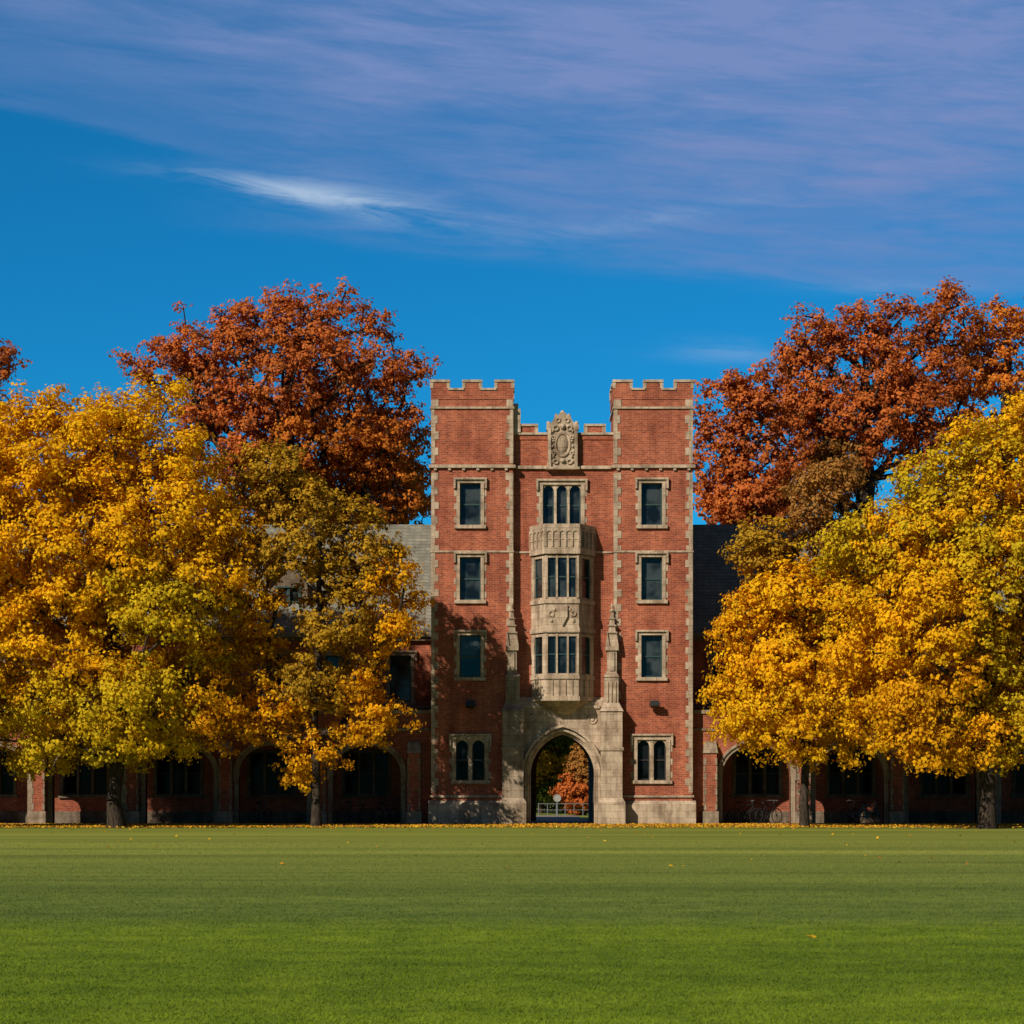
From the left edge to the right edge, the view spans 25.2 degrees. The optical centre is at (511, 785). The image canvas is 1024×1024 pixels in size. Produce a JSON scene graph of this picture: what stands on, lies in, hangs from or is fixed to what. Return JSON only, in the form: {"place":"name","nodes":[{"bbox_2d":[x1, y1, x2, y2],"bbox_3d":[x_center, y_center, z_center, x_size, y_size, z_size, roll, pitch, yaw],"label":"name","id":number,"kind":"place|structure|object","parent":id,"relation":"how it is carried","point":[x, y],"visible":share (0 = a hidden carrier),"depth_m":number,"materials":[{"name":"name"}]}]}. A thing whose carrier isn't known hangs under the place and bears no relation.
{"place":"outdoors","nodes":[
{"label":"outdoors","id":0,"kind":"place"},
{"bbox_2d":[251,800,271,822],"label":"bicycle","id":1,"kind":"object","parent":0,"point":[260,815],"visible":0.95,"depth_m":101.67,"materials":[{"name":"metal"}]},
{"bbox_2d":[0,804,1023,1023],"bbox_3d":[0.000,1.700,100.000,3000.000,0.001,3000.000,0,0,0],"label":"ground","id":2,"kind":"structure","parent":0,"point":[682,836],"depth_m":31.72,"materials":[{"name":"green plant"}]},
{"bbox_2d":[0,338,32,447],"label":"oak tree","id":3,"kind":"object","parent":2,"relation":"on","point":[5,360],"visible":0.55,"depth_m":123.87,"materials":[{"name":"orange plant"}]},
{"bbox_2d":[0,404,72,736],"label":"maple tree","id":4,"kind":"object","parent":2,"relation":"on","point":[56,637],"visible":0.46,"depth_m":91.52,"materials":[{"name":"yellow plant"}]},
{"bbox_2d":[0,369,288,827],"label":"maple tree","id":5,"kind":"object","parent":2,"relation":"on","point":[125,586],"visible":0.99,"depth_m":91.31,"materials":[{"name":"yellow plant"}]},
{"bbox_2d":[0,525,431,823],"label":"residence hall wing","id":6,"kind":"structure","parent":2,"relation":"on","point":[213,787],"depth_m":103.20,"materials":[{"name":"red brick"}]},
{"bbox_2d":[0,749,17,797],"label":"window","id":7,"kind":"structure","parent":6,"relation":"in","point":[7,782],"depth_m":103.40,"materials":[{"name":"glass"}]},
{"bbox_2d":[0,652,32,682],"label":"window","id":8,"kind":"structure","parent":6,"relation":"in","point":[0,652],"depth_m":103.15,"materials":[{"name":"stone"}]},
{"bbox_2d":[58,750,109,797],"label":"window","id":9,"kind":"structure","parent":6,"relation":"in","point":[86,783],"depth_m":103.43,"materials":[{"name":"glass"}]},
{"bbox_2d":[152,749,204,797],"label":"window","id":10,"kind":"structure","parent":6,"relation":"in","point":[172,779],"depth_m":103.43,"materials":[{"name":"glass"}]},
{"bbox_2d":[245,749,298,797],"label":"window","id":11,"kind":"structure","parent":6,"relation":"in","point":[262,782],"depth_m":103.38,"materials":[{"name":"glass"}]},
{"bbox_2d":[258,650,288,704],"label":"window","id":12,"kind":"structure","parent":6,"relation":"in","point":[279,682],"depth_m":103.43,"materials":[{"name":"glass"}]},
{"bbox_2d":[275,586,300,607],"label":"window","id":13,"kind":"structure","parent":6,"relation":"in","point":[293,593],"depth_m":104.01,"materials":[{"name":"grey glass"}]},
{"bbox_2d":[321,650,351,703],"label":"window","id":14,"kind":"structure","parent":6,"relation":"in","point":[334,659],"depth_m":103.43,"materials":[{"name":"glass"}]},
{"bbox_2d":[340,749,392,797],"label":"window","id":15,"kind":"structure","parent":6,"relation":"in","point":[370,776],"depth_m":103.43,"materials":[{"name":"glass"}]},
{"bbox_2d":[384,650,416,704],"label":"window","id":16,"kind":"structure","parent":6,"relation":"in","point":[401,685],"depth_m":103.43,"materials":[{"name":"glass"}]},
{"bbox_2d":[107,276,443,524],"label":"oak tree","id":17,"kind":"object","parent":2,"relation":"on","point":[288,418],"visible":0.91,"depth_m":120.69,"materials":[{"name":"orange plant"}]},
{"bbox_2d":[206,400,430,524],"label":"oak tree","id":18,"kind":"object","parent":2,"relation":"on","point":[417,440],"visible":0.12,"depth_m":125.73,"materials":[{"name":"orange plant"}]},
{"bbox_2d":[217,438,436,826],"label":"maple tree","id":19,"kind":"object","parent":2,"relation":"on","point":[296,498],"visible":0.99,"depth_m":93.46,"materials":[{"name":"yellow plant"}]},
{"bbox_2d":[337,800,372,822],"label":"bicycle","id":20,"kind":"object","parent":2,"relation":"on","point":[352,816],"visible":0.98,"depth_m":101.53,"materials":[{"name":"metal"}]},
{"bbox_2d":[373,800,398,822],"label":"bicycle","id":21,"kind":"object","parent":2,"relation":"on","point":[384,816],"visible":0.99,"depth_m":101.83,"materials":[{"name":"metal"}]},
{"bbox_2d":[0,823,1023,937],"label":"fallen leaves","id":22,"kind":"object","parent":2,"relation":"on","point":[496,825],"visible":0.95,"depth_m":94.83,"materials":[{"name":"yellow plant"}]},
{"bbox_2d":[536,736,576,812],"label":"maple tree","id":23,"kind":"object","parent":2,"relation":"on","point":[554,752],"visible":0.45,"depth_m":140.93,"materials":[{"name":"green plant"}]},
{"bbox_2d":[536,767,581,811],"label":"hedge","id":24,"kind":"object","parent":2,"relation":"on","point":[553,808],"depth_m":149.71,"materials":[{"name":"green plant"}]},
{"bbox_2d":[548,743,587,814],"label":"maple tree","id":25,"kind":"object","parent":2,"relation":"on","point":[571,788],"visible":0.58,"depth_m":131.44,"materials":[{"name":"orange plant"}]},
{"bbox_2d":[692,358,818,524],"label":"oak tree","id":26,"kind":"object","parent":2,"relation":"on","point":[747,491],"visible":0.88,"depth_m":117.23,"materials":[{"name":"orange plant"}]},
{"bbox_2d":[696,438,910,825],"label":"maple tree","id":27,"kind":"object","parent":2,"relation":"on","point":[779,673],"visible":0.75,"depth_m":93.01,"materials":[{"name":"yellow plant"}]},
{"bbox_2d":[692,525,1023,823],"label":"residence hall wing","id":28,"kind":"structure","parent":2,"relation":"on","point":[726,779],"depth_m":103.20,"materials":[{"name":"red brick"}]},
{"bbox_2d":[707,650,736,704],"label":"window","id":29,"kind":"structure","parent":28,"relation":"in","point":[712,654],"depth_m":103.15,"materials":[{"name":"stone"}]},
{"bbox_2d":[731,749,783,797],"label":"window","id":30,"kind":"structure","parent":28,"relation":"in","point":[749,781],"depth_m":103.43,"materials":[{"name":"glass"}]},
{"bbox_2d":[824,749,877,797],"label":"window","id":31,"kind":"structure","parent":28,"relation":"in","point":[859,784],"depth_m":103.43,"materials":[{"name":"glass"}]},
{"bbox_2d":[917,751,970,797],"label":"window","id":32,"kind":"structure","parent":28,"relation":"in","point":[947,786],"depth_m":103.38,"materials":[{"name":"glass"}]},
{"bbox_2d":[1010,754,1023,797],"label":"window","id":33,"kind":"structure","parent":28,"relation":"in","point":[1017,775],"depth_m":103.43,"materials":[{"name":"glass"}]},
{"bbox_2d":[759,275,983,524],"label":"oak tree","id":34,"kind":"object","parent":2,"relation":"on","point":[882,398],"visible":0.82,"depth_m":122.17,"materials":[{"name":"orange plant"}]},
{"bbox_2d":[794,384,1023,828],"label":"maple tree","id":35,"kind":"object","parent":2,"relation":"on","point":[940,552],"visible":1,"depth_m":89.59,"materials":[{"name":"yellow plant"}]},
{"bbox_2d":[932,290,1023,521],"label":"oak tree","id":36,"kind":"object","parent":2,"relation":"on","point":[986,380],"visible":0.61,"depth_m":124.30,"materials":[{"name":"orange plant"}]},
{"bbox_2d":[0,0,1023,524],"label":"sky","id":37,"kind":"structure","parent":0,"point":[563,200],"materials":[{"name":"blue"}]},
{"bbox_2d":[531,815,591,823],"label":"pavement","id":38,"kind":"structure","parent":0,"point":[546,819],"depth_m":113.84,"materials":[{"name":"grey concrete"}]},
{"bbox_2d":[553,794,560,815],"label":"round sign","id":39,"kind":"object","parent":38,"relation":"on","point":[557,798],"visible":0.98,"depth_m":127.97,"materials":[{"name":"metal"}]},
{"bbox_2d":[538,803,587,815],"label":"railing","id":40,"kind":"object","parent":38,"relation":"on","point":[556,806],"visible":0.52,"depth_m":128.98,"materials":[{"name":"metal"}]},
{"bbox_2d":[428,379,695,824],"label":"gatehouse tower","id":41,"kind":"structure","parent":0,"point":[561,551],"depth_m":100.00,"materials":[{"name":"brick"}]},
{"bbox_2d":[449,734,490,783],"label":"window","id":42,"kind":"structure","parent":41,"relation":"in","point":[470,761],"depth_m":100.00,"materials":[{"name":"stone"}]},
{"bbox_2d":[454,477,486,528],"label":"window","id":43,"kind":"structure","parent":41,"relation":"in","point":[469,506],"depth_m":100.17,"materials":[{"name":"stone"}]},
{"bbox_2d":[454,552,486,602],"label":"window","id":44,"kind":"structure","parent":41,"relation":"in","point":[469,580],"depth_m":100.17,"materials":[{"name":"stone"}]},
{"bbox_2d":[454,630,486,680],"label":"window","id":45,"kind":"structure","parent":41,"relation":"in","point":[469,645],"depth_m":100.17,"materials":[{"name":"glass"}]},
{"bbox_2d":[536,479,586,524],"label":"window","id":46,"kind":"structure","parent":41,"relation":"in","point":[561,501],"depth_m":100.54,"materials":[{"name":"stone"}]},
{"bbox_2d":[529,524,595,714],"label":"oriel window","id":47,"kind":"structure","parent":41,"relation":"in","point":[562,602],"depth_m":99.32,"materials":[{"name":"stone"}]},
{"bbox_2d":[630,734,672,783],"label":"window","id":48,"kind":"structure","parent":41,"relation":"in","point":[651,761],"depth_m":100.00,"materials":[{"name":"stone"}]},
{"bbox_2d":[635,477,668,528],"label":"window","id":49,"kind":"structure","parent":41,"relation":"in","point":[651,506],"depth_m":100.17,"materials":[{"name":"stone"}]},
{"bbox_2d":[635,552,668,602],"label":"window","id":50,"kind":"structure","parent":41,"relation":"in","point":[651,580],"depth_m":100.17,"materials":[{"name":"stone"}]},
{"bbox_2d":[635,630,668,680],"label":"window","id":51,"kind":"structure","parent":41,"relation":"in","point":[651,645],"depth_m":100.17,"materials":[{"name":"stone"}]},
{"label":"pavement","id":52,"kind":"structure","parent":0,"visible":0},
{"bbox_2d":[727,800,762,823],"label":"bicycle","id":53,"kind":"object","parent":52,"relation":"on","point":[743,816],"visible":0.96,"depth_m":101.74,"materials":[{"name":"metal"}]},
{"bbox_2d":[755,800,781,823],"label":"bicycle","id":54,"kind":"object","parent":52,"relation":"on","point":[767,815],"visible":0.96,"depth_m":101.56,"materials":[{"name":"metal"}]},
{"bbox_2d":[847,800,859,822],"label":"bicycle","id":55,"kind":"object","parent":52,"relation":"on","point":[852,815],"visible":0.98,"depth_m":101.45,"materials":[{"name":"metal"}]},
{"bbox_2d":[850,800,881,822],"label":"bicycle","id":56,"kind":"object","parent":52,"relation":"on","point":[865,816],"visible":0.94,"depth_m":101.45,"materials":[{"name":"metal"}]}
]}

